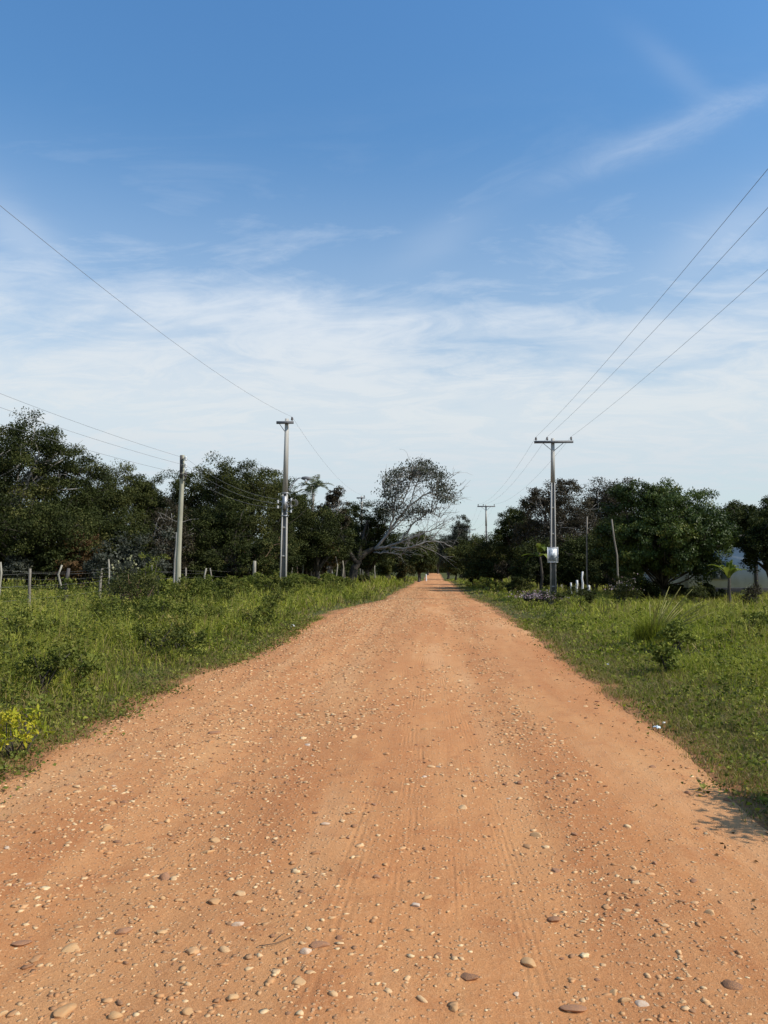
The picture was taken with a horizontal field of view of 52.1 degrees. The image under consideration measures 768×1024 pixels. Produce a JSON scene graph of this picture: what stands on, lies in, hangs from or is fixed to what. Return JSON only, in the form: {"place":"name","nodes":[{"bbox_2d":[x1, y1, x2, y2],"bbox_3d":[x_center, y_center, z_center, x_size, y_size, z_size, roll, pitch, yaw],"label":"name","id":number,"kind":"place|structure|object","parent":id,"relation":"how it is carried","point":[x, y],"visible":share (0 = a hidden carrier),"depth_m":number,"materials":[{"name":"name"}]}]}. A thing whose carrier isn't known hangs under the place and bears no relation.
{"place":"outdoors","nodes":[
{"label":"outdoors","id":0,"kind":"place"},
{"bbox_2d":[0,574,423,781],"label":"grass","id":1,"kind":"structure","parent":0,"point":[381,585],"depth_m":12.99,"materials":[{"name":"green plant"}]},
{"bbox_2d":[0,573,767,1023],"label":"road","id":2,"kind":"structure","parent":0,"point":[498,943],"depth_m":4.35,"materials":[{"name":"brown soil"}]},
{"bbox_2d":[53,1003,76,1018],"bbox_3d":[-1.162,1.810,2.853,0.070,0.031,0.100,-12,-8,31],"label":"stone","id":3,"kind":"object","parent":2,"relation":"on","point":[62,1011],"visible":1,"depth_m":2.83,"materials":[{"name":"beige stone"}]},
{"bbox_2d":[0,572,767,837],"bbox_3d":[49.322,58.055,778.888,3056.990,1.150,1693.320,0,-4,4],"label":"ground","id":4,"kind":"structure","parent":0,"point":[444,578],"depth_m":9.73,"materials":[{"name":"green plant"}]},
{"bbox_2d":[2,554,35,588],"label":"undergrowth bush","id":5,"kind":"object","parent":4,"relation":"on","point":[14,565],"visible":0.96,"depth_m":43.54,"materials":[{"name":"green plant"}]},
{"bbox_2d":[0,606,47,644],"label":"weed clump","id":6,"kind":"object","parent":4,"relation":"on","point":[26,616],"visible":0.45,"depth_m":12.06,"materials":[{"name":"green plant"}]},
{"bbox_2d":[0,704,55,756],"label":"yellow plant","id":7,"kind":"object","parent":4,"relation":"on","point":[12,718],"visible":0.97,"depth_m":6.65,"materials":[{"name":"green plant"}]},
{"bbox_2d":[0,613,56,640],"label":"weed clump","id":8,"kind":"object","parent":4,"relation":"on","point":[19,617],"visible":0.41,"depth_m":11.91,"materials":[{"name":"green plant"}]},
{"bbox_2d":[14,531,52,589],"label":"undergrowth bush","id":9,"kind":"object","parent":4,"relation":"on","point":[41,548],"visible":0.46,"depth_m":44.66,"materials":[{"name":"green plant"}]},
{"bbox_2d":[10,636,84,694],"bbox_3d":[-3.893,1.806,9.088,0.796,0.744,0.592,2,-4,-23],"label":"weed clump","id":10,"kind":"object","parent":4,"relation":"on","point":[58,660],"visible":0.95,"depth_m":9.05,"materials":[{"name":"green plant"}]},
{"bbox_2d":[0,406,101,519],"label":"tree","id":11,"kind":"object","parent":4,"relation":"on","point":[15,454],"visible":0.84,"depth_m":47.44,"materials":[{"name":"green plant"}]},
{"bbox_2d":[0,489,106,584],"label":"tree","id":12,"kind":"object","parent":4,"relation":"on","point":[17,522],"visible":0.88,"depth_m":44.10,"materials":[{"name":"green plant"}]},
{"bbox_2d":[33,545,81,589],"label":"undergrowth bush","id":13,"kind":"object","parent":4,"relation":"on","point":[52,556],"visible":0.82,"depth_m":43.92,"materials":[{"name":"green plant"}]},
{"bbox_2d":[51,568,73,604],"bbox_3d":[-10.640,2.624,26.093,0.713,1.520,1.044,4,-5,-41],"label":"vine stump","id":14,"kind":"object","parent":4,"relation":"on","point":[66,582],"visible":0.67,"depth_m":26.03,"materials":[{"name":"green plant"}]},
{"bbox_2d":[47,553,87,586],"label":"undergrowth bush","id":15,"kind":"object","parent":4,"relation":"on","point":[73,566],"visible":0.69,"depth_m":43.49,"materials":[{"name":"green plant"}]},
{"bbox_2d":[20,443,115,587],"bbox_3d":[-21.209,0.394,51.252,6.825,9.676,5.645,0,-4,4],"label":"tree","id":16,"kind":"object","parent":4,"relation":"on","point":[85,500],"visible":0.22,"depth_m":51.34,"materials":[{"name":"green plant"}]},
{"bbox_2d":[50,638,112,683],"bbox_3d":[-3.859,1.925,10.104,0.867,0.620,0.713,0,-4,4],"label":"weed clump","id":17,"kind":"object","parent":4,"relation":"on","point":[95,664],"visible":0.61,"depth_m":9.98,"materials":[{"name":"green plant"}]},
{"bbox_2d":[60,527,104,589],"bbox_3d":[-17.405,2.771,45.401,2.656,3.749,2.511,0,-4,4],"label":"undergrowth bush","id":18,"kind":"object","parent":4,"relation":"on","point":[88,557],"visible":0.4,"depth_m":45.04,"materials":[{"name":"green plant"}]},
{"bbox_2d":[75,539,127,590],"bbox_3d":[-15.734,2.986,43.739,3.370,3.102,3.357,0,-4,4],"label":"undergrowth bush","id":19,"kind":"object","parent":4,"relation":"on","point":[94,563],"visible":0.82,"depth_m":43.25,"materials":[{"name":"green plant"}]},
{"bbox_2d":[0,559,206,594],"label":"wire fence","id":20,"kind":"object","parent":4,"relation":"on","point":[59,571],"visible":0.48,"depth_m":36.31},
{"bbox_2d":[54,503,157,587],"bbox_3d":[-17.320,2.248,48.173,6.345,5.477,5.090,0,-4,4],"label":"tree","id":21,"kind":"object","parent":4,"relation":"on","point":[112,526],"visible":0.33,"depth_m":47.58,"materials":[{"name":"green plant"}]},
{"bbox_2d":[88,594,125,622],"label":"weed clump","id":22,"kind":"object","parent":4,"relation":"on","point":[97,607],"visible":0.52,"depth_m":16.33,"materials":[{"name":"green plant"}]},
{"bbox_2d":[100,548,144,599],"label":"bush","id":23,"kind":"object","parent":4,"relation":"on","point":[130,563],"visible":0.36,"depth_m":24.33,"materials":[{"name":"green plant"}]},
{"bbox_2d":[78,458,171,536],"bbox_3d":[-20.992,0.842,61.074,8.260,10.211,7.339,-2,-5,26],"label":"tree","id":24,"kind":"object","parent":4,"relation":"on","point":[125,496],"visible":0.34,"depth_m":61.31,"materials":[{"name":"green plant"}]},
{"bbox_2d":[89,564,164,607],"bbox_3d":[-6.846,2.122,20.845,2.039,1.490,2.128,0,-4,4],"label":"bush","id":25,"kind":"object","parent":4,"relation":"on","point":[149,582],"visible":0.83,"depth_m":20.68,"materials":[{"name":"green plant"}]},
{"bbox_2d":[109,602,152,622],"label":"weed clump","id":26,"kind":"object","parent":4,"relation":"on","point":[142,607],"visible":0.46,"depth_m":15.86,"materials":[{"name":"green plant"}]},
{"bbox_2d":[102,548,172,584],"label":"undergrowth bush","id":27,"kind":"object","parent":4,"relation":"on","point":[164,565],"visible":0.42,"depth_m":44.57,"materials":[{"name":"green plant"}]},
{"bbox_2d":[110,526,176,575],"bbox_3d":[-13.985,2.714,44.900,4.626,3.796,2.955,-4,-6,44],"label":"undergrowth bush","id":28,"kind":"object","parent":4,"relation":"on","point":[136,549],"visible":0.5,"depth_m":44.82,"materials":[{"name":"green plant"}]},
{"bbox_2d":[119,473,173,537],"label":"tree","id":29,"kind":"object","parent":4,"relation":"on","point":[157,481],"visible":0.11,"depth_m":64.91,"materials":[{"name":"green plant"}]},
{"bbox_2d":[5,568,296,610],"bbox_3d":[-9.243,3.612,40.780,2.546,1.927,51.606,0,-4,4],"label":"wire fence","id":30,"kind":"object","parent":4,"relation":"on","point":[30,585],"visible":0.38,"depth_m":22.32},
{"bbox_2d":[137,552,169,595],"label":"bush","id":31,"kind":"object","parent":4,"relation":"on","point":[153,570],"visible":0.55,"depth_m":23.32,"materials":[{"name":"green plant"}]},
{"bbox_2d":[134,590,183,623],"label":"weed clump","id":32,"kind":"object","parent":4,"relation":"on","point":[157,612],"visible":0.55,"depth_m":16.17,"materials":[{"name":"green plant"}]},
{"bbox_2d":[130,612,193,653],"bbox_3d":[-3.664,2.031,12.897,0.990,0.803,0.955,2,-4,-23],"label":"weed clump","id":33,"kind":"object","parent":4,"relation":"on","point":[155,637],"visible":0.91,"depth_m":12.84,"materials":[{"name":"green plant"}]},
{"bbox_2d":[138,587,203,605],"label":"weed clump","id":34,"kind":"object","parent":4,"relation":"on","point":[185,595],"visible":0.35,"depth_m":22.80,"materials":[{"name":"green plant"}]},
{"bbox_2d":[144,497,199,581],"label":"tree","id":35,"kind":"object","parent":4,"relation":"on","point":[162,520],"visible":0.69,"depth_m":50.50,"materials":[{"name":"green plant"}]},
{"bbox_2d":[159,549,197,577],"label":"undergrowth bush","id":36,"kind":"object","parent":4,"relation":"on","point":[185,563],"visible":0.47,"depth_m":50.33,"materials":[{"name":"green plant"}]},
{"bbox_2d":[175,455,186,584],"bbox_3d":[-9.188,0.789,35.628,0.555,6.799,0.264,-3,-5,35],"label":"utility pole","id":37,"kind":"object","parent":4,"relation":"on","point":[179,525],"visible":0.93,"depth_m":35.67,"materials":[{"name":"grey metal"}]},
{"bbox_2d":[155,626,208,650],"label":"weed clump","id":38,"kind":"object","parent":4,"relation":"on","point":[200,638],"visible":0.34,"depth_m":13.86,"materials":[{"name":"green plant"}]},
{"bbox_2d":[143,468,236,577],"bbox_3d":[-15.568,1.242,63.090,6.817,9.686,7.023,3,-5,-36],"label":"tree","id":39,"kind":"object","parent":4,"relation":"on","point":[193,499],"visible":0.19,"depth_m":62.83,"materials":[{"name":"green plant"}]},
{"bbox_2d":[165,574,215,593],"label":"weed clump","id":40,"kind":"object","parent":4,"relation":"on","point":[196,584],"visible":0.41,"depth_m":26.16,"materials":[{"name":"green plant"}]},
{"bbox_2d":[180,602,225,620],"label":"weed clump","id":41,"kind":"object","parent":4,"relation":"on","point":[216,609],"visible":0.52,"depth_m":18.61,"materials":[{"name":"green plant"}]},
{"bbox_2d":[187,549,226,580],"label":"undergrowth bush","id":42,"kind":"object","parent":4,"relation":"on","point":[198,569],"visible":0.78,"depth_m":49.91,"materials":[{"name":"green plant"}]},
{"bbox_2d":[172,495,254,573],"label":"tree","id":43,"kind":"object","parent":4,"relation":"on","point":[212,528],"visible":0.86,"depth_m":51.86,"materials":[{"name":"green plant"}]},
{"bbox_2d":[219,554,256,578],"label":"undergrowth bush","id":44,"kind":"object","parent":4,"relation":"on","point":[234,567],"visible":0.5,"depth_m":49.96,"materials":[{"name":"green plant"}]},
{"bbox_2d":[172,451,315,556],"bbox_3d":[-10.540,0.697,57.833,9.616,10.092,8.729,-2,-5,30],"label":"tree","id":45,"kind":"object","parent":4,"relation":"on","point":[244,482],"visible":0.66,"depth_m":56.72,"materials":[{"name":"green plant"}]},
{"bbox_2d":[230,607,268,626],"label":"weed clump","id":46,"kind":"object","parent":4,"relation":"on","point":[247,612],"visible":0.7,"depth_m":19.34,"materials":[{"name":"green plant"}]},
{"bbox_2d":[228,530,273,577],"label":"undergrowth bush","id":47,"kind":"object","parent":4,"relation":"on","point":[263,542],"visible":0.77,"depth_m":49.70,"materials":[{"name":"green plant"}]},
{"bbox_2d":[231,529,280,575],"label":"tree","id":48,"kind":"object","parent":4,"relation":"on","point":[249,551],"visible":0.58,"depth_m":50.05,"materials":[{"name":"green plant"}]},
{"bbox_2d":[252,572,299,594],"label":"weed clump","id":49,"kind":"object","parent":4,"relation":"on","point":[284,583],"visible":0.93,"depth_m":34.96,"materials":[{"name":"green plant"}]},
{"bbox_2d":[265,533,306,573],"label":"tree","id":50,"kind":"object","parent":4,"relation":"on","point":[293,558],"visible":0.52,"depth_m":53.03,"materials":[{"name":"green plant"}]},
{"bbox_2d":[276,417,309,590],"bbox_3d":[-4.211,-0.048,36.383,1.591,8.779,0.328,0,-4,4],"label":"utility pole","id":51,"kind":"object","parent":4,"relation":"on","point":[284,531],"visible":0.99,"depth_m":36.40,"materials":[{"name":"concrete"}]},
{"bbox_2d":[264,470,321,554],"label":"tree","id":52,"kind":"object","parent":4,"relation":"on","point":[294,495],"visible":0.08,"depth_m":65.94,"materials":[{"name":"green plant"}]},
{"bbox_2d":[295,474,333,575],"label":"palm tree","id":53,"kind":"object","parent":4,"relation":"on","point":[312,489],"visible":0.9,"depth_m":70.67,"materials":[{"name":"green plant"}]},
{"bbox_2d":[287,505,357,578],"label":"tree","id":54,"kind":"object","parent":4,"relation":"on","point":[315,537],"visible":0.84,"depth_m":59.69,"materials":[{"name":"green plant"}]},
{"bbox_2d":[8,532,642,578],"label":"distant woods","id":55,"kind":"object","parent":4,"relation":"on","point":[347,571],"visible":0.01,"depth_m":116.07,"materials":[{"name":"green plant"}]},
{"bbox_2d":[315,485,350,572],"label":"tree","id":56,"kind":"object","parent":4,"relation":"on","point":[332,500],"visible":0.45,"depth_m":72.09,"materials":[{"name":"green plant"}]},
{"bbox_2d":[332,506,359,576],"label":"tree","id":57,"kind":"object","parent":4,"relation":"on","point":[352,512],"visible":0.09,"depth_m":78.09,"materials":[{"name":"green plant"}]},
{"bbox_2d":[341,499,401,580],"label":"tree","id":58,"kind":"object","parent":4,"relation":"on","point":[377,532],"visible":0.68,"depth_m":67.85,"materials":[{"name":"green plant"}]},
{"bbox_2d":[0,578,767,743],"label":"weeds","id":59,"kind":"object","parent":4,"relation":"on","point":[10,587],"visible":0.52,"depth_m":14.13,"materials":[{"name":"green plant"}]},
{"bbox_2d":[0,615,767,820],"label":"weeds","id":60,"kind":"object","parent":4,"relation":"on","point":[252,648],"visible":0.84,"depth_m":8.90,"materials":[{"name":"green plant"}]},
{"bbox_2d":[2,612,767,907],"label":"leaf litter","id":61,"kind":"object","parent":4,"relation":"on","point":[716,854],"visible":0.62,"depth_m":7.52,"materials":[{"name":"brown plant"}]},
{"bbox_2d":[376,554,397,579],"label":"bush","id":62,"kind":"object","parent":4,"relation":"on","point":[382,570],"visible":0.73,"depth_m":79.70,"materials":[{"name":"green plant"}]},
{"bbox_2d":[375,527,418,574],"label":"tree","id":63,"kind":"object","parent":4,"relation":"on","point":[398,537],"visible":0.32,"depth_m":103.93,"materials":[{"name":"green plant"}]},
{"bbox_2d":[340,449,468,579],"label":"leaning tree","id":64,"kind":"object","parent":4,"relation":"on","point":[415,470],"visible":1,"depth_m":65.77,"materials":[{"name":"green plant"}]},
{"bbox_2d":[392,557,417,581],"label":"bush","id":65,"kind":"object","parent":4,"relation":"on","point":[405,567],"visible":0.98,"depth_m":83.40,"materials":[{"name":"green plant"}]},
{"bbox_2d":[405,543,435,581],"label":"tree","id":66,"kind":"object","parent":4,"relation":"on","point":[422,561],"visible":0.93,"depth_m":94.08,"materials":[{"name":"green plant"}]},
{"bbox_2d":[409,530,438,580],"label":"tree","id":67,"kind":"object","parent":4,"relation":"on","point":[432,565],"visible":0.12,"depth_m":124.17,"materials":[{"name":"green plant"}]},
{"bbox_2d":[434,530,454,578],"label":"tree","id":68,"kind":"object","parent":4,"relation":"on","point":[441,559],"visible":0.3,"depth_m":173.51,"materials":[{"name":"green plant"}]},
{"bbox_2d":[443,547,464,580],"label":"tree","id":69,"kind":"object","parent":4,"relation":"on","point":[451,569],"visible":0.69,"depth_m":108.68,"materials":[{"name":"green plant"}]},
{"bbox_2d":[447,514,471,577],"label":"tree","id":70,"kind":"object","parent":4,"relation":"on","point":[463,534],"visible":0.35,"depth_m":163.67,"materials":[{"name":"green plant"}]},
{"bbox_2d":[453,536,488,577],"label":"tree","id":71,"kind":"object","parent":4,"relation":"on","point":[468,557],"visible":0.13,"depth_m":77.28,"materials":[{"name":"green plant"}]},
{"bbox_2d":[460,561,498,585],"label":"undergrowth bush","id":72,"kind":"object","parent":4,"relation":"on","point":[471,572],"visible":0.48,"depth_m":63.39,"materials":[{"name":"green plant"}]},
{"bbox_2d":[460,533,513,581],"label":"tree","id":73,"kind":"object","parent":4,"relation":"on","point":[484,551],"visible":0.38,"depth_m":64.29,"materials":[{"name":"green plant"}]},
{"bbox_2d":[464,577,513,591],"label":"bush","id":74,"kind":"object","parent":4,"relation":"on","point":[492,584],"visible":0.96,"depth_m":49.16,"materials":[{"name":"green plant"}]},
{"bbox_2d":[475,559,505,583],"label":"undergrowth bush","id":75,"kind":"object","parent":4,"relation":"on","point":[488,566],"visible":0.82,"depth_m":62.28,"materials":[{"name":"green plant"}]},
{"bbox_2d":[492,499,546,560],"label":"tree","id":76,"kind":"object","parent":4,"relation":"on","point":[505,521],"visible":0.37,"depth_m":61.17,"materials":[{"name":"green plant"}]},
{"bbox_2d":[505,576,533,593],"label":"bush","id":77,"kind":"object","parent":4,"relation":"on","point":[518,583],"visible":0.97,"depth_m":43.16,"materials":[{"name":"green plant"}]},
{"bbox_2d":[522,543,546,589],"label":"banana plant","id":78,"kind":"object","parent":4,"relation":"on","point":[540,547],"visible":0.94,"depth_m":43.33,"materials":[{"name":"green plant"}]},
{"bbox_2d":[508,587,569,606],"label":"flowering bush","id":79,"kind":"object","parent":4,"relation":"on","point":[543,596],"visible":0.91,"depth_m":30.83,"materials":[{"name":"purple plant"}]},
{"bbox_2d":[507,535,574,587],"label":"tree","id":80,"kind":"object","parent":4,"relation":"on","point":[530,568],"visible":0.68,"depth_m":48.75,"materials":[{"name":"green plant"}]},
{"bbox_2d":[534,437,572,595],"bbox_3d":[8.590,0.459,39.543,1.950,8.535,0.320,0,-4,4],"label":"utility pole","id":81,"kind":"object","parent":4,"relation":"on","point":[553,584],"visible":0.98,"depth_m":39.60,"materials":[{"name":"concrete"}]},
{"bbox_2d":[507,478,600,587],"bbox_3d":[12.458,1.535,55.383,7.489,8.351,7.360,0,-4,4],"label":"tree","id":82,"kind":"object","parent":4,"relation":"on","point":[567,522],"visible":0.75,"depth_m":54.32,"materials":[{"name":"green plant"}]},
{"bbox_2d":[547,585,596,604],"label":"bush","id":83,"kind":"object","parent":4,"relation":"on","point":[586,593],"visible":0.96,"depth_m":29.22,"materials":[{"name":"green plant"}]},
{"bbox_2d":[556,533,602,588],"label":"tree","id":84,"kind":"object","parent":4,"relation":"on","point":[576,553],"visible":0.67,"depth_m":48.46,"materials":[{"name":"green plant"}]},
{"bbox_2d":[589,565,610,591],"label":"undergrowth bush","id":85,"kind":"object","parent":4,"relation":"on","point":[599,578],"visible":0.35,"depth_m":46.08,"materials":[{"name":"green plant"}]},
{"bbox_2d":[572,476,637,587],"bbox_3d":[16.846,1.613,58.973,6.598,8.715,6.163,-3,-5,32],"label":"tree","id":86,"kind":"object","parent":4,"relation":"on","point":[604,497],"visible":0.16,"depth_m":58.34,"materials":[{"name":"green plant"}]},
{"bbox_2d":[588,512,645,593],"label":"tree","id":87,"kind":"object","parent":4,"relation":"on","point":[605,566],"visible":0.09,"depth_m":40.97,"materials":[{"name":"green plant"}]},
{"bbox_2d":[602,573,644,606],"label":"bush","id":88,"kind":"object","parent":4,"relation":"on","point":[624,588],"visible":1,"depth_m":29.13,"materials":[{"name":"green plant"}]},
{"bbox_2d":[610,570,649,599],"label":"bush","id":89,"kind":"object","parent":4,"relation":"on","point":[639,580],"visible":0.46,"depth_m":35.05,"materials":[{"name":"green plant"}]},
{"bbox_2d":[640,579,661,599],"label":"bush","id":90,"kind":"object","parent":4,"relation":"on","point":[652,590],"visible":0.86,"depth_m":36.00,"materials":[{"name":"green plant"}]},
{"bbox_2d":[613,586,712,645],"bbox_3d":[5.190,2.003,15.069,2.077,1.152,1.998,0,-4,4],"label":"grass tussock","id":91,"kind":"object","parent":4,"relation":"on","point":[646,630],"depth_m":14.95,"materials":[{"name":"plant"}]},
{"bbox_2d":[650,643,679,672],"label":"bush","id":92,"kind":"object","parent":4,"relation":"on","point":[663,650],"visible":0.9,"depth_m":11.60,"materials":[{"name":"green plant"}]},
{"bbox_2d":[590,477,742,598],"bbox_3d":[13.029,1.327,36.213,6.619,6.038,6.031,0,-4,4],"label":"mango tree","id":93,"kind":"object","parent":4,"relation":"on","point":[667,534],"visible":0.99,"depth_m":35.31,"materials":[{"name":"green plant"}]},
{"bbox_2d":[663,582,686,596],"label":"bush","id":94,"kind":"object","parent":4,"relation":"on","point":[673,589],"visible":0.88,"depth_m":36.29,"materials":[{"name":"green plant"}]},
{"bbox_2d":[653,618,697,651],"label":"bush","id":95,"kind":"object","parent":4,"relation":"on","point":[672,633],"visible":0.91,"depth_m":13.71,"materials":[{"name":"green plant"}]},
{"bbox_2d":[685,582,710,602],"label":"bush","id":96,"kind":"object","parent":4,"relation":"on","point":[694,593],"visible":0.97,"depth_m":31.98,"materials":[{"name":"green plant"}]},
{"bbox_2d":[643,535,767,596],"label":"house","id":97,"kind":"structure","parent":4,"relation":"on","point":[740,580],"depth_m":40.81,"materials":[{"name":"painted plaster"}]},
{"bbox_2d":[697,582,725,600],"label":"bush","id":98,"kind":"object","parent":4,"relation":"on","point":[712,590],"visible":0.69,"depth_m":35.51,"materials":[{"name":"green plant"}]},
{"bbox_2d":[706,559,746,602],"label":"banana plant","id":99,"kind":"object","parent":4,"relation":"on","point":[729,569],"visible":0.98,"depth_m":32.95,"materials":[{"name":"green plant"}]},
{"bbox_2d":[719,495,767,546],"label":"tree","id":100,"kind":"object","parent":4,"relation":"on","point":[737,516],"visible":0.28,"depth_m":49.96,"materials":[{"name":"green plant"}]},
{"bbox_2d":[729,610,767,637],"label":"bush","id":101,"kind":"object","parent":4,"relation":"on","point":[757,617],"visible":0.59,"depth_m":15.89,"materials":[{"name":"green plant"}]},
{"bbox_2d":[739,580,761,603],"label":"bush","id":102,"kind":"object","parent":4,"relation":"on","point":[753,592],"visible":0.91,"depth_m":29.01,"materials":[{"name":"green plant"}]},
{"bbox_2d":[735,506,767,576],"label":"tree","id":103,"kind":"object","parent":4,"relation":"on","point":[753,545],"visible":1,"depth_m":35.74,"materials":[{"name":"green plant"}]},
{"bbox_2d":[0,0,767,541],"label":"sky","id":104,"kind":"structure","parent":0,"point":[416,227],"materials":[{"name":"blue"}]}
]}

